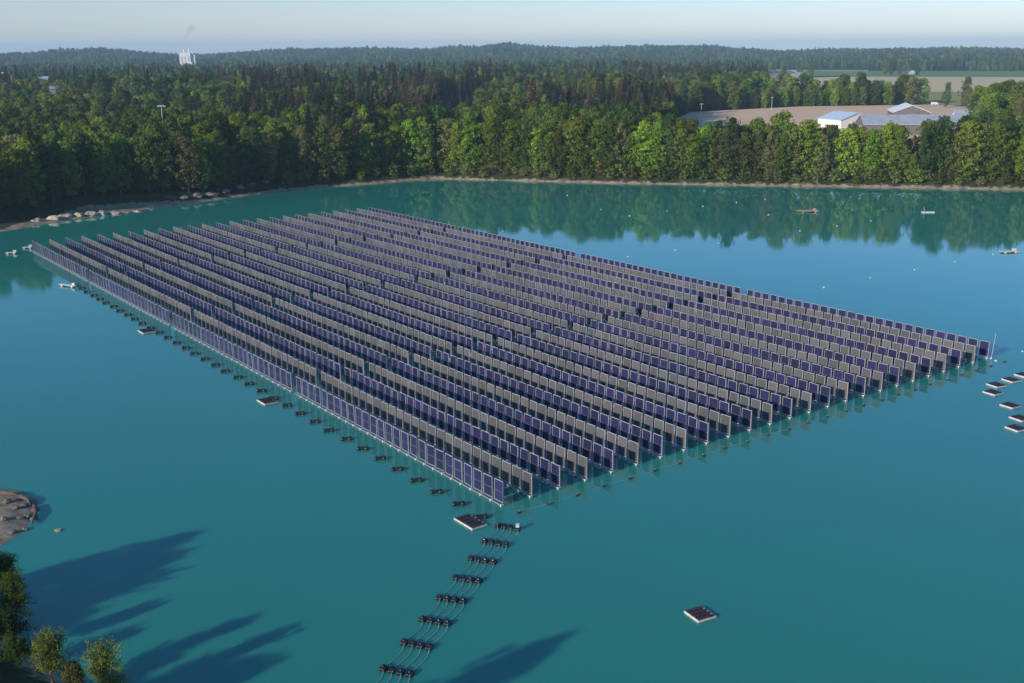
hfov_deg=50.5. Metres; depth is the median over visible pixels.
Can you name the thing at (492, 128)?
broadleaf tree
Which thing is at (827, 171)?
bush
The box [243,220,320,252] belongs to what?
solar panel row
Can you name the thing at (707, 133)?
broadleaf tree
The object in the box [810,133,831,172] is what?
broadleaf tree
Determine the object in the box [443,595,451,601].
cable buoy
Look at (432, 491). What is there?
twin float
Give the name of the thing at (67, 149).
broadleaf tree
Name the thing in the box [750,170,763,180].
bush
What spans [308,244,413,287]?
solar panel row
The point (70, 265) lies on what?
solar panel row
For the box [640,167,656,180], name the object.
bush
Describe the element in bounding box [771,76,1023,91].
stubble field
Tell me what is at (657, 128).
broadleaf tree
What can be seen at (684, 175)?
bush
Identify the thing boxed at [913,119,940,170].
broadleaf tree
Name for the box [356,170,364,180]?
bush
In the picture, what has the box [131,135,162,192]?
broadleaf tree
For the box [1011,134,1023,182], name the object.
broadleaf tree
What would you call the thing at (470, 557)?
cable buoy
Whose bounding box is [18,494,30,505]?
driftwood log
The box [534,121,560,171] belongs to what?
broadleaf tree
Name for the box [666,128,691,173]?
broadleaf tree
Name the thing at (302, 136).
broadleaf tree
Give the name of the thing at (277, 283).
solar panel row
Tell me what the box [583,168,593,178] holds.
bush
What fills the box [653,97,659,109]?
spruce tree
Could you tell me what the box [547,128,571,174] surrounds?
broadleaf tree
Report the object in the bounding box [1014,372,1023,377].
raft
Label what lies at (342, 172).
bush
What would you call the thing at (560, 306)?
solar panel row
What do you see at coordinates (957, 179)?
bush
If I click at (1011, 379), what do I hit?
raft
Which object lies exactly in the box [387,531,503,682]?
power cable
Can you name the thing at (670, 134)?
broadleaf tree
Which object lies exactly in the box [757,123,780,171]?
broadleaf tree
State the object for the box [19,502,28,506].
rock
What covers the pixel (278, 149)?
broadleaf tree
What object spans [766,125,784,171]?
broadleaf tree
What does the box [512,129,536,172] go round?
broadleaf tree
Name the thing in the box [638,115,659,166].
broadleaf tree
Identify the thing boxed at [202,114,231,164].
broadleaf tree
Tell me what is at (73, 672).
bank tree
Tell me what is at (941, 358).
solar panel row
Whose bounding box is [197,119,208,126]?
broadleaf tree
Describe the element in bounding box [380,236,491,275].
solar panel row
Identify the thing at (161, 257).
solar panel row
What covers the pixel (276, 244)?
solar panel row
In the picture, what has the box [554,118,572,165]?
broadleaf tree
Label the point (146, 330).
raft
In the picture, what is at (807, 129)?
broadleaf tree
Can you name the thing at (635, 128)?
broadleaf tree
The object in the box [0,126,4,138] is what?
broadleaf tree
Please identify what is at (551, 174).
bush
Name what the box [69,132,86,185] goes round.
broadleaf tree
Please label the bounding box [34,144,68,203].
broadleaf tree
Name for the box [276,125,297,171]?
broadleaf tree
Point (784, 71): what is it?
green field
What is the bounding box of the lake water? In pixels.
[0,179,1023,682]
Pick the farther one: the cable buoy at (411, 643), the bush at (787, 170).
the bush at (787, 170)
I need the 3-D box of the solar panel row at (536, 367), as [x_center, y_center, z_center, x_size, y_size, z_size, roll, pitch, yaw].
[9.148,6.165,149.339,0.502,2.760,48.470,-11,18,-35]
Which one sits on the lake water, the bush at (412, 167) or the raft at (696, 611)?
the raft at (696, 611)
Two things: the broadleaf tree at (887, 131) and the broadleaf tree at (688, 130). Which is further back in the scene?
the broadleaf tree at (688, 130)
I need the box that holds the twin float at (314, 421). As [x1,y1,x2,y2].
[309,419,319,422]
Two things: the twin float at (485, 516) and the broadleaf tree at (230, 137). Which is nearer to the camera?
the twin float at (485, 516)
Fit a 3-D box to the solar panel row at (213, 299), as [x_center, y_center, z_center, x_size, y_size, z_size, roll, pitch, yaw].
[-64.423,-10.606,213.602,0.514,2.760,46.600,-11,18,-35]
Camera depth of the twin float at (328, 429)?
136.00 m
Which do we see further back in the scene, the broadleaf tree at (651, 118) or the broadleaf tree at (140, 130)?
the broadleaf tree at (651, 118)
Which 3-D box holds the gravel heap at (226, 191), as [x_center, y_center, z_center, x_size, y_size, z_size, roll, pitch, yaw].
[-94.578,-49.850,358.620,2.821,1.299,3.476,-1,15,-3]
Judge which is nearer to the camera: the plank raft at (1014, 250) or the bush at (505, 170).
the plank raft at (1014, 250)
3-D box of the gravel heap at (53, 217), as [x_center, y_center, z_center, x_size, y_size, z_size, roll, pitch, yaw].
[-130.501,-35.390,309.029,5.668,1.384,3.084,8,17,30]
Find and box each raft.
[59,283,76,286]
[138,328,155,333]
[257,397,277,404]
[454,513,486,530]
[684,606,715,622]
[796,208,817,211]
[982,389,1003,395]
[986,382,1006,387]
[999,248,1019,252]
[999,402,1021,408]
[1001,377,1021,382]
[1005,424,1023,431]
[1009,414,1023,421]
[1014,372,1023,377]
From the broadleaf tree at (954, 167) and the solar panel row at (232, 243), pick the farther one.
the broadleaf tree at (954, 167)
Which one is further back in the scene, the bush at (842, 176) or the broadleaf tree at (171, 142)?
the bush at (842, 176)
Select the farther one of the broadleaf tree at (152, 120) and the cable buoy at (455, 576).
the broadleaf tree at (152, 120)
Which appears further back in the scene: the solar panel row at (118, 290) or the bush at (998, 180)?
the bush at (998, 180)
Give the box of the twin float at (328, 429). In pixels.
[323,428,333,431]
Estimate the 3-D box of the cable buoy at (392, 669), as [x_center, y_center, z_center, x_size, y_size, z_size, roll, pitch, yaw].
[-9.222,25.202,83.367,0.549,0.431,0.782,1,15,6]
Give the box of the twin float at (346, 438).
[341,436,351,440]
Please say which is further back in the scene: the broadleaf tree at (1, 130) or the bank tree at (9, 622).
the broadleaf tree at (1, 130)
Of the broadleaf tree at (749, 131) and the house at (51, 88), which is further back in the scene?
the house at (51, 88)
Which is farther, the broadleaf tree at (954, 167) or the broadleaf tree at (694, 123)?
the broadleaf tree at (694, 123)
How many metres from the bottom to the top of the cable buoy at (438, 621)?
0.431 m
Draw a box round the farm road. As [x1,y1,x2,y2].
[926,106,967,108]
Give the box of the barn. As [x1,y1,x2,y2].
[887,102,930,114]
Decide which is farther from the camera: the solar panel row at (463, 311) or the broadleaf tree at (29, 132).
the broadleaf tree at (29, 132)
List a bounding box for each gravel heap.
[31,218,43,221]
[46,215,60,219]
[58,213,72,217]
[73,212,83,216]
[84,211,98,215]
[98,210,108,215]
[109,211,121,214]
[193,193,202,196]
[205,192,218,195]
[222,189,230,192]
[235,184,244,188]
[247,182,256,185]
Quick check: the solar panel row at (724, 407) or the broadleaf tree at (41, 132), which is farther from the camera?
the broadleaf tree at (41, 132)
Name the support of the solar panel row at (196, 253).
on the lake water
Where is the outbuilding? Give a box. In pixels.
[951,110,975,114]
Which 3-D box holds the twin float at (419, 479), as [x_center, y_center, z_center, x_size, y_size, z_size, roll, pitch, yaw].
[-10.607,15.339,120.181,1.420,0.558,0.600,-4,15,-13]
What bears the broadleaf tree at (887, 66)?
on the green field at (950, 73)
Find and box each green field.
[768,71,807,72]
[813,71,1023,76]
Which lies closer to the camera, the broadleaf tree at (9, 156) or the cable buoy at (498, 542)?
the cable buoy at (498, 542)
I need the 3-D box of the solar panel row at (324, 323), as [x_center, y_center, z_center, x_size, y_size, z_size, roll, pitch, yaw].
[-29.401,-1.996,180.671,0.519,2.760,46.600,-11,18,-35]
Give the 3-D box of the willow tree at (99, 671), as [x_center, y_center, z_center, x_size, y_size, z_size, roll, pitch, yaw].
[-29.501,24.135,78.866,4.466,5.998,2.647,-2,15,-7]
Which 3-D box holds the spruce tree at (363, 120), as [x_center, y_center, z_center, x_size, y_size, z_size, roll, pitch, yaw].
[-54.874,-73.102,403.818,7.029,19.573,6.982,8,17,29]
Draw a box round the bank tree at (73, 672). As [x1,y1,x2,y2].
[60,658,87,682]
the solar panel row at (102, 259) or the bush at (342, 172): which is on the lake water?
the solar panel row at (102, 259)
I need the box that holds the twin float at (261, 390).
[256,388,266,391]
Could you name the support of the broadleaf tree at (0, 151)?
on the ground
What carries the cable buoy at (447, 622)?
on the lake water
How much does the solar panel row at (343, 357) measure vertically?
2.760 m
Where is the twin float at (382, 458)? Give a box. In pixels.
[374,455,385,460]
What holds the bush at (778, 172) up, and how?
on the ground
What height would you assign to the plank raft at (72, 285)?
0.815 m
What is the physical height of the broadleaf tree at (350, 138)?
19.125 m
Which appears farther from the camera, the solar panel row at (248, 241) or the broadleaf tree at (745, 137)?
the broadleaf tree at (745, 137)
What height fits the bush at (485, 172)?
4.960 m
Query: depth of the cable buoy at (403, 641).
87.06 m
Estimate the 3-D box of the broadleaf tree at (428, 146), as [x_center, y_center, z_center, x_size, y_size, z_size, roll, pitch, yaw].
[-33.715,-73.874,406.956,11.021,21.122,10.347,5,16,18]
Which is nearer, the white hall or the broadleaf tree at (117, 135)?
the broadleaf tree at (117, 135)
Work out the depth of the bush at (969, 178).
369.37 m
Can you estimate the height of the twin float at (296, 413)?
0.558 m
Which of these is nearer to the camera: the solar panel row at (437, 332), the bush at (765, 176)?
the solar panel row at (437, 332)
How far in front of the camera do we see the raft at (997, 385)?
152.64 m
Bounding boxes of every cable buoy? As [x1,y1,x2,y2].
[379,664,388,671]
[388,666,395,673]
[396,668,405,675]
[400,638,408,644]
[405,669,414,676]
[408,640,416,646]
[417,641,424,648]
[418,615,426,621]
[425,643,433,650]
[427,616,434,622]
[435,618,443,624]
[436,594,442,600]
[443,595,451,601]
[443,619,451,625]
[451,596,459,602]
[452,574,458,579]
[459,597,467,603]
[460,575,466,580]
[467,555,473,560]
[467,576,474,582]
[475,556,480,561]
[475,577,482,583]
[481,538,487,542]
[481,557,488,562]
[488,539,494,544]
[489,558,496,563]
[494,522,501,527]
[495,540,501,545]
[507,524,513,529]
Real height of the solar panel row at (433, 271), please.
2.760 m
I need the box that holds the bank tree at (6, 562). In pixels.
[0,551,23,580]
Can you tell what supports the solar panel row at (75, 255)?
on the lake water
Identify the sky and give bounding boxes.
[0,0,1023,54]
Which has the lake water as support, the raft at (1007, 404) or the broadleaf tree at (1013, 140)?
the raft at (1007, 404)
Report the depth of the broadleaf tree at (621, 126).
388.30 m
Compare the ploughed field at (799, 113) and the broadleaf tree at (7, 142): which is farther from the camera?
the ploughed field at (799, 113)
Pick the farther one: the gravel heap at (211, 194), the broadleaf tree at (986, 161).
the broadleaf tree at (986, 161)
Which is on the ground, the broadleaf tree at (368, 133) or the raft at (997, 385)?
the broadleaf tree at (368, 133)
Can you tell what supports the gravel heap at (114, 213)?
on the ground
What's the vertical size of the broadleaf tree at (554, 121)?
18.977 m
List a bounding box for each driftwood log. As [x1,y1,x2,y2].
[0,491,18,495]
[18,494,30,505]
[31,503,36,523]
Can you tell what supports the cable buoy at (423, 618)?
on the lake water
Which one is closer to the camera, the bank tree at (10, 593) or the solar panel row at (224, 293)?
the bank tree at (10, 593)
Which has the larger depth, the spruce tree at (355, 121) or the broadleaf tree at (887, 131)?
the spruce tree at (355, 121)
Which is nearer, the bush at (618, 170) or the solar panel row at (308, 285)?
the solar panel row at (308, 285)
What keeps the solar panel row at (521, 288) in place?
on the lake water
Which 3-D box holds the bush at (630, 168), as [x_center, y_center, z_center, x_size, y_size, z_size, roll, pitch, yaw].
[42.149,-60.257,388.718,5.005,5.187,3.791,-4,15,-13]
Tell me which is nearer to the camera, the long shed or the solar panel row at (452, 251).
the solar panel row at (452, 251)
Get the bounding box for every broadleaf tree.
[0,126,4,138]
[0,133,35,200]
[0,137,15,199]
[0,146,30,209]
[2,128,15,139]
[10,134,47,207]
[19,126,47,197]
[27,136,49,194]
[31,125,45,138]
[33,127,47,140]
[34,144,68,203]
[42,131,59,181]
[42,137,73,195]
[47,124,64,136]
[54,140,84,198]
[63,136,72,141]
[69,119,90,133]
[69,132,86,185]
[71,133,97,196]
[73,135,100,192]
[82,125,108,139]
[82,132,115,194]
[83,138,109,191]
[99,122,112,132]
[100,127,113,140]
[102,138,135,193]
[107,132,130,186]
[111,138,137,190]
[117,125,134,165]
[126,136,141,187]
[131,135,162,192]
[135,149,147,186]
[137,128,145,134]
[141,135,168,190]
[142,118,166,137]
[143,122,168,185]
[148,139,175,191]
[163,115,182,173]
[164,136,190,187]
[166,130,192,185]
[171,136,200,192]
[182,122,196,174]
[188,123,213,183]
[188,138,214,190]
[194,127,221,183]
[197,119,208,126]
[201,131,230,189]
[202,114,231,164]
[210,111,235,144]
[210,127,229,179]
[225,132,238,176]
[236,125,259,177]
[245,128,269,184]
[249,123,263,169]
[255,129,282,181]
[257,118,291,176]
[271,128,289,176]
[274,136,295,179]
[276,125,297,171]
[283,122,300,171]
[290,124,316,180]
[298,131,312,168]
[306,135,325,174]
[309,123,335,178]
[321,126,351,178]
[324,133,342,172]
[339,124,361,176]
[356,123,382,172]
[377,129,399,172]
[377,130,391,168]
[388,124,401,160]
[389,125,409,169]
[396,119,422,169]
[408,116,435,169]
[433,118,458,168]
[445,120,467,171]
[457,125,483,171]
[470,122,494,169]
[479,114,504,169]
[491,124,505,165]
[494,129,512,166]
[499,122,527,170]
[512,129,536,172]
[519,124,531,166]
[525,120,539,168]
[525,127,549,169]
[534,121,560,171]
[546,118,558,144]
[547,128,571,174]
[553,124,571,169]
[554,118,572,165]
[558,120,585,169]
[572,115,594,167]
[583,118,610,172]
[590,125,608,169]
[596,119,623,174]
[611,122,632,174]
[619,132,644,173]
[626,125,640,166]
[628,118,655,173]
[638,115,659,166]
[645,119,670,171]
[645,125,656,170]
[657,128,677,174]
[659,129,677,170]
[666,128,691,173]
[671,118,695,166]
[676,127,693,167]
[681,133,706,173]
[685,117,700,134]
[690,136,707,172]
[696,125,709,168]
[698,121,716,172]
[708,132,731,173]
[709,128,730,170]
[713,120,726,171]
[719,117,743,174]
[727,124,750,172]
[732,131,756,171]
[739,128,751,170]
[743,124,753,164]
[746,120,766,170]
[748,129,769,170]
[749,117,764,141]
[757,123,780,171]
[759,129,784,178]
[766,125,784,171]
[767,115,780,127]
[770,134,795,177]
[773,110,796,169]
[780,132,804,175]
[783,124,805,170]
[790,119,825,173]
[795,60,800,71]
[801,121,820,172]
[807,59,813,72]
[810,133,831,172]
[814,127,832,163]
[820,124,843,171]
[823,124,840,170]
[832,127,862,178]
[838,123,865,173]
[849,126,872,175]
[859,127,886,179]
[874,123,901,172]
[875,120,898,167]
[881,59,889,74]
[886,124,914,176]
[888,61,895,74]
[897,62,902,74]
[901,138,920,174]
[905,65,910,74]
[908,153,918,177]
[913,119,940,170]
[914,64,919,75]
[916,124,943,174]
[927,115,957,178]
[936,128,953,173]
[941,82,952,105]
[943,136,971,180]
[950,119,985,181]
[955,119,982,167]
[957,77,972,106]
[968,123,996,176]
[976,136,993,175]
[979,122,1010,177]
[991,121,1019,173]
[995,130,1019,177]
[1011,128,1023,171]
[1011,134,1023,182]
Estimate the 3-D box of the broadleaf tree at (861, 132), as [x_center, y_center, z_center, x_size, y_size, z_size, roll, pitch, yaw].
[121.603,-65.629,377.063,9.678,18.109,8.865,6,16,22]
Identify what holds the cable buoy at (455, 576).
on the lake water
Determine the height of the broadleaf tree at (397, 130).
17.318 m
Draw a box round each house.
[37,76,48,81]
[48,86,63,93]
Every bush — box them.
[314,169,329,182]
[333,166,347,178]
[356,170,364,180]
[370,167,381,176]
[387,162,401,176]
[399,165,408,173]
[404,162,418,175]
[417,164,428,174]
[426,164,435,173]
[440,158,454,172]
[448,168,456,175]
[458,163,465,173]
[461,163,475,175]
[478,165,490,177]
[488,161,501,173]
[501,167,509,175]
[511,165,518,173]
[518,167,526,175]
[525,166,533,174]
[533,167,541,176]
[540,162,553,174]
[548,171,558,178]
[567,164,577,178]
[577,164,587,175]
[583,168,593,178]
[592,164,607,176]
[605,165,617,178]
[611,162,628,176]
[623,166,636,178]
[629,164,642,177]
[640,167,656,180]
[652,166,662,178]
[655,169,668,180]
[679,170,689,179]
[683,165,698,178]
[697,168,708,179]
[706,168,715,177]
[714,167,731,181]
[736,170,748,180]
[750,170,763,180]
[763,172,770,179]
[772,170,784,182]
[780,167,793,178]
[790,174,801,182]
[799,171,809,180]
[809,168,825,180]
[818,166,830,178]
[828,168,844,181]
[839,169,848,179]
[852,174,861,183]
[860,168,872,180]
[868,167,887,181]
[883,170,894,180]
[890,170,901,183]
[900,169,912,181]
[908,167,927,184]
[924,170,932,179]
[930,173,945,185]
[939,168,954,181]
[953,177,963,185]
[960,169,974,181]
[975,176,986,184]
[986,173,996,181]
[995,177,1005,184]
[1002,172,1013,182]
[1011,170,1023,183]
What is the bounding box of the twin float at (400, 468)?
[391,466,403,470]
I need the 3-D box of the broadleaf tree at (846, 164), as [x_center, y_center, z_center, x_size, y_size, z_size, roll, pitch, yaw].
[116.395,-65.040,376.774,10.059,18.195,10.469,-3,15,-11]
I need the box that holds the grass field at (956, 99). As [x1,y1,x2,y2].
[917,92,975,104]
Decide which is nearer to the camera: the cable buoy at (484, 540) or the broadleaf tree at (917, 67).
the cable buoy at (484, 540)
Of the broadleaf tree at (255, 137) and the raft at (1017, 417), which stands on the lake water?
the raft at (1017, 417)
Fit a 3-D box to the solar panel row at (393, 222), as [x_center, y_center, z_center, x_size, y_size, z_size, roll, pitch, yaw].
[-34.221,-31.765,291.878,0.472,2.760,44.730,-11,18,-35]
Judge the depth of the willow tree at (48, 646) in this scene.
79.33 m
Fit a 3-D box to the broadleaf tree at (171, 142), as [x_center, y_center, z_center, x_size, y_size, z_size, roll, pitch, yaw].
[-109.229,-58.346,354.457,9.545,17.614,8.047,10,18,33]
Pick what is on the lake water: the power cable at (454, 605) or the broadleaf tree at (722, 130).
the power cable at (454, 605)
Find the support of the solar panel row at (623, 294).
on the lake water
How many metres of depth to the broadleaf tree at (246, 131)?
375.99 m
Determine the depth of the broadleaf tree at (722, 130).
387.09 m
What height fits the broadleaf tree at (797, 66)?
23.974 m
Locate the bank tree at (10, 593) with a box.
[0,566,36,617]
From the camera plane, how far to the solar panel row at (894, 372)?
166.83 m
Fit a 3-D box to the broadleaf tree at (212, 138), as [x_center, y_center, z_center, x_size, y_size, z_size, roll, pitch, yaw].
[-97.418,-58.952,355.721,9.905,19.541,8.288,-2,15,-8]
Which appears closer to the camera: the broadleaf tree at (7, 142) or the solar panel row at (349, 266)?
the solar panel row at (349, 266)
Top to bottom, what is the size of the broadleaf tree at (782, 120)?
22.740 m
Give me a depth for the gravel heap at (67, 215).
311.85 m
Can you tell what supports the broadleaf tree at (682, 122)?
on the ground
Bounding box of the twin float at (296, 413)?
[294,411,305,414]
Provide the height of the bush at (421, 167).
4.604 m
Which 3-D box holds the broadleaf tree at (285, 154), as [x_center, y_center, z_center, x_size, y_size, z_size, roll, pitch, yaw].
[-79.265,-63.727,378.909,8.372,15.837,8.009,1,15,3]
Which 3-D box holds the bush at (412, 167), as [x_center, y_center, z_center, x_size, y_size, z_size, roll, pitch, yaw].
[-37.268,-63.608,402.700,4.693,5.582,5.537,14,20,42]
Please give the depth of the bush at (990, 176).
368.25 m
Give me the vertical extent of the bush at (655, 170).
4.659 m
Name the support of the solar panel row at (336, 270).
on the lake water
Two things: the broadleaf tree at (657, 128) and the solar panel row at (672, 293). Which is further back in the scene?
the broadleaf tree at (657, 128)
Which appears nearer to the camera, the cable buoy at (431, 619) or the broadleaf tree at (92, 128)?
the cable buoy at (431, 619)
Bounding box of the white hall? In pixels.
[817,111,862,127]
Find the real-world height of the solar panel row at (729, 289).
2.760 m
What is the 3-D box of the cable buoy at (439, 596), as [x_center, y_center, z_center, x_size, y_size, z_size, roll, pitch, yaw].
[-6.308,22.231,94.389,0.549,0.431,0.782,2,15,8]
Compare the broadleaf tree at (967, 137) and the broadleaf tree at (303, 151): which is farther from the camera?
the broadleaf tree at (303, 151)
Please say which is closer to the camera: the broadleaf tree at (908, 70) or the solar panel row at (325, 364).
the solar panel row at (325, 364)
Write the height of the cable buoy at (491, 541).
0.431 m
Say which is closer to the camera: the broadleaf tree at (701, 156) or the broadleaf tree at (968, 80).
the broadleaf tree at (701, 156)
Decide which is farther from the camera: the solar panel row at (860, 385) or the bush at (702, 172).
the bush at (702, 172)
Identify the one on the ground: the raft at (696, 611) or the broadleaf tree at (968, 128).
the broadleaf tree at (968, 128)
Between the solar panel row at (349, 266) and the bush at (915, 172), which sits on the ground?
the bush at (915, 172)
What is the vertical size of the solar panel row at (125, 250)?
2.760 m
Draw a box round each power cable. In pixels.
[376,529,497,682]
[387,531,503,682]
[398,529,510,681]
[408,532,517,682]
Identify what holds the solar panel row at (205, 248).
on the lake water
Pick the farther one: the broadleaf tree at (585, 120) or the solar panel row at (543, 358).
the broadleaf tree at (585, 120)
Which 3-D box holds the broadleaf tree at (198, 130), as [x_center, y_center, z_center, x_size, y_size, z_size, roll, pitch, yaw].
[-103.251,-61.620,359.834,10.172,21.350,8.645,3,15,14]
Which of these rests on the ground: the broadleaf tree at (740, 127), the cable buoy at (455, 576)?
the broadleaf tree at (740, 127)
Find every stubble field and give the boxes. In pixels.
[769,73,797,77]
[770,70,867,70]
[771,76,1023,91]
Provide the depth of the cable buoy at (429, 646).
86.30 m
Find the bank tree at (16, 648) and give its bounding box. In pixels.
[0,630,37,668]
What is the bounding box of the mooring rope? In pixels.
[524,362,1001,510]
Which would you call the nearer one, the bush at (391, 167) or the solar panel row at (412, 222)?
the solar panel row at (412, 222)
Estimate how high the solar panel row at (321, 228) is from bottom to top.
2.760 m
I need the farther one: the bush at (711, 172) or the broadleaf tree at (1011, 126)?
the bush at (711, 172)
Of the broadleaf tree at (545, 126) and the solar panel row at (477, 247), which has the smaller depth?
the solar panel row at (477, 247)
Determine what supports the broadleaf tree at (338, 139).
on the ground
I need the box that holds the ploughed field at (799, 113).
[680,105,967,157]
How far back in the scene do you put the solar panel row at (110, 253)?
248.26 m
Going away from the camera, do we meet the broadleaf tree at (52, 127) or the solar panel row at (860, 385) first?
the solar panel row at (860, 385)
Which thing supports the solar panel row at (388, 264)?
on the lake water
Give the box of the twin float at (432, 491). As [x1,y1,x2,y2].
[430,489,442,493]
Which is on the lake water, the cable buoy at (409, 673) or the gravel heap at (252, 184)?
the cable buoy at (409, 673)
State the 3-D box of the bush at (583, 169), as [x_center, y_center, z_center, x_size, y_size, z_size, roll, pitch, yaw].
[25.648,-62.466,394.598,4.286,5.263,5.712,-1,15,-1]
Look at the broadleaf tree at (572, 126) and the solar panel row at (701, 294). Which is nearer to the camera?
the solar panel row at (701, 294)
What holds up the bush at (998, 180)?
on the ground
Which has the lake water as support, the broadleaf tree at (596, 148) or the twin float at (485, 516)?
the twin float at (485, 516)
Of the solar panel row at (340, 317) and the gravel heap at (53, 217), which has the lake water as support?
the solar panel row at (340, 317)
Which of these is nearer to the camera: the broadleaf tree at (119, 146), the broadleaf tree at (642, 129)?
the broadleaf tree at (119, 146)
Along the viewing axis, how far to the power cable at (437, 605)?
93.41 m
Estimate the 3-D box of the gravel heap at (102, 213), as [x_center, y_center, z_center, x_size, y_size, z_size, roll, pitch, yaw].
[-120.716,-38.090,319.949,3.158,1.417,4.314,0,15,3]
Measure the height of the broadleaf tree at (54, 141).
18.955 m
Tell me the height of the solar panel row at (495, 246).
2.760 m
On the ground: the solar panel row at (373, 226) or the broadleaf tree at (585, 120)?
the broadleaf tree at (585, 120)
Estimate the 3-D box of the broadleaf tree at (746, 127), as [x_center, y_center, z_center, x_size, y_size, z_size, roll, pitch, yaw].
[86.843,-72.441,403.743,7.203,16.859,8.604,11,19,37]
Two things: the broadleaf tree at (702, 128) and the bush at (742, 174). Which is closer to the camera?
the bush at (742, 174)
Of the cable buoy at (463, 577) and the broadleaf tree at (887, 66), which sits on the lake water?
the cable buoy at (463, 577)
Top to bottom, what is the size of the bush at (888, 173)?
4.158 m
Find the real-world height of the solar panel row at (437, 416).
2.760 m
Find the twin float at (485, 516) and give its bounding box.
[474,513,487,518]
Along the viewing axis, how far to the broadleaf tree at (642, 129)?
387.31 m
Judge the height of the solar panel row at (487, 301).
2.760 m
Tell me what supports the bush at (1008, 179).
on the ground
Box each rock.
[1,498,11,503]
[7,529,17,533]
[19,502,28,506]
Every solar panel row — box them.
[32,241,88,280]
[49,239,106,278]
[65,237,125,275]
[82,236,142,272]
[89,270,169,325]
[97,234,160,269]
[108,268,191,321]
[113,233,177,266]
[127,266,212,317]
[128,231,194,264]
[144,230,211,262]
[145,264,232,314]
[159,228,227,260]
[162,262,252,309]
[173,227,243,257]
[173,313,292,391]
[179,260,271,308]
[188,225,259,255]
[194,310,316,386]
[197,258,290,304]
[202,224,275,254]
[214,255,309,301]
[215,307,341,381]
[216,222,290,251]
[230,221,305,250]
[230,254,327,301]
[236,304,364,374]
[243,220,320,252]
[246,252,345,295]
[256,301,386,369]
[257,218,334,250]
[262,250,363,294]
[270,217,348,246]
[276,298,409,364]
[278,248,380,290]
[283,216,362,243]
[293,246,397,289]
[295,214,376,242]
[295,295,430,362]
[295,376,503,506]
[308,213,390,240]
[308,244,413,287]
[313,292,451,358]
[321,212,403,239]
[321,371,532,497]
[323,243,429,285]
[332,290,472,355]
[333,211,416,236]
[338,241,445,283]
[345,209,429,234]
[345,367,560,489]
[350,287,492,351]
[352,239,461,280]
[357,208,442,233]
[366,238,476,278]
[368,284,511,344]
[369,207,454,231]
[369,362,587,480]
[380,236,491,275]
[385,282,530,341]
[392,358,613,473]
[394,234,506,273]
[401,279,548,335]
[407,233,520,269]
[414,354,638,465]
[418,277,567,334]
[420,231,534,266]
[433,230,548,264]
[435,274,584,331]
[436,349,662,458]
[446,228,561,263]
[450,272,601,325]
[456,345,686,450]
[458,227,575,260]
[466,270,618,324]
[478,341,709,444]
[482,268,635,321]
[496,265,651,318]
[498,337,731,437]
[511,263,667,315]
[518,334,752,430]
[525,261,682,312]
[536,330,772,424]
[540,259,697,308]
[553,257,711,305]
[555,327,792,418]
[567,255,726,301]
[573,323,811,412]
[581,253,740,298]
[591,319,830,407]
[608,316,848,401]
[625,313,866,396]
[642,310,883,391]
[657,307,899,385]
[672,304,915,381]
[688,301,931,376]
[704,298,946,371]
[718,295,961,367]
[733,292,975,362]
[747,289,989,358]
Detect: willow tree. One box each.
[28,625,83,682]
[79,634,133,682]
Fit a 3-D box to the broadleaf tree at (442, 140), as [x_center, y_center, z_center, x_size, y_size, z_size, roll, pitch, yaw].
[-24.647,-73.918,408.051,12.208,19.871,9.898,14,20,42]
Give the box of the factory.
[179,48,195,64]
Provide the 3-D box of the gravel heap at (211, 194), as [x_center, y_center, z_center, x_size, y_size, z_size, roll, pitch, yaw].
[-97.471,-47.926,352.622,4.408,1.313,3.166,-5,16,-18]
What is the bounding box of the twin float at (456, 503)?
[452,500,465,505]
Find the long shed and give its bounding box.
[856,115,968,133]
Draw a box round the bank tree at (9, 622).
[0,603,44,641]
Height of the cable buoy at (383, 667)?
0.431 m
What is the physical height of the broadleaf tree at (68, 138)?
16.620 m
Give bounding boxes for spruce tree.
[306,120,312,152]
[349,108,361,164]
[355,118,373,168]
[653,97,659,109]
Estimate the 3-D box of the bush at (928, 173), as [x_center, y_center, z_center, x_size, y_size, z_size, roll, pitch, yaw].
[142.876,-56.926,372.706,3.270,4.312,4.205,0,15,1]
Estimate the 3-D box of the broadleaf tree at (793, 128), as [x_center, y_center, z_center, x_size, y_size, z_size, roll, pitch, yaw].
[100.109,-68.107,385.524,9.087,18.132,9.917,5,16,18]
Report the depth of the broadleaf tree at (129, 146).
344.88 m
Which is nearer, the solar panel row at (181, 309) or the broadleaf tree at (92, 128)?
the solar panel row at (181, 309)
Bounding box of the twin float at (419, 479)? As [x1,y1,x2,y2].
[410,477,422,482]
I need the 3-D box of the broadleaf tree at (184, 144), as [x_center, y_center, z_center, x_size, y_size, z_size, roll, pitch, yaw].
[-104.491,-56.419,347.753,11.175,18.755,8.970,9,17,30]
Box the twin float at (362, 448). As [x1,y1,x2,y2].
[357,446,368,449]
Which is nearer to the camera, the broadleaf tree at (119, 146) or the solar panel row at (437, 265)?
the solar panel row at (437, 265)
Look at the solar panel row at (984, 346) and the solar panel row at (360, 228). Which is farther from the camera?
the solar panel row at (360, 228)
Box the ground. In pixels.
[0,53,1023,682]

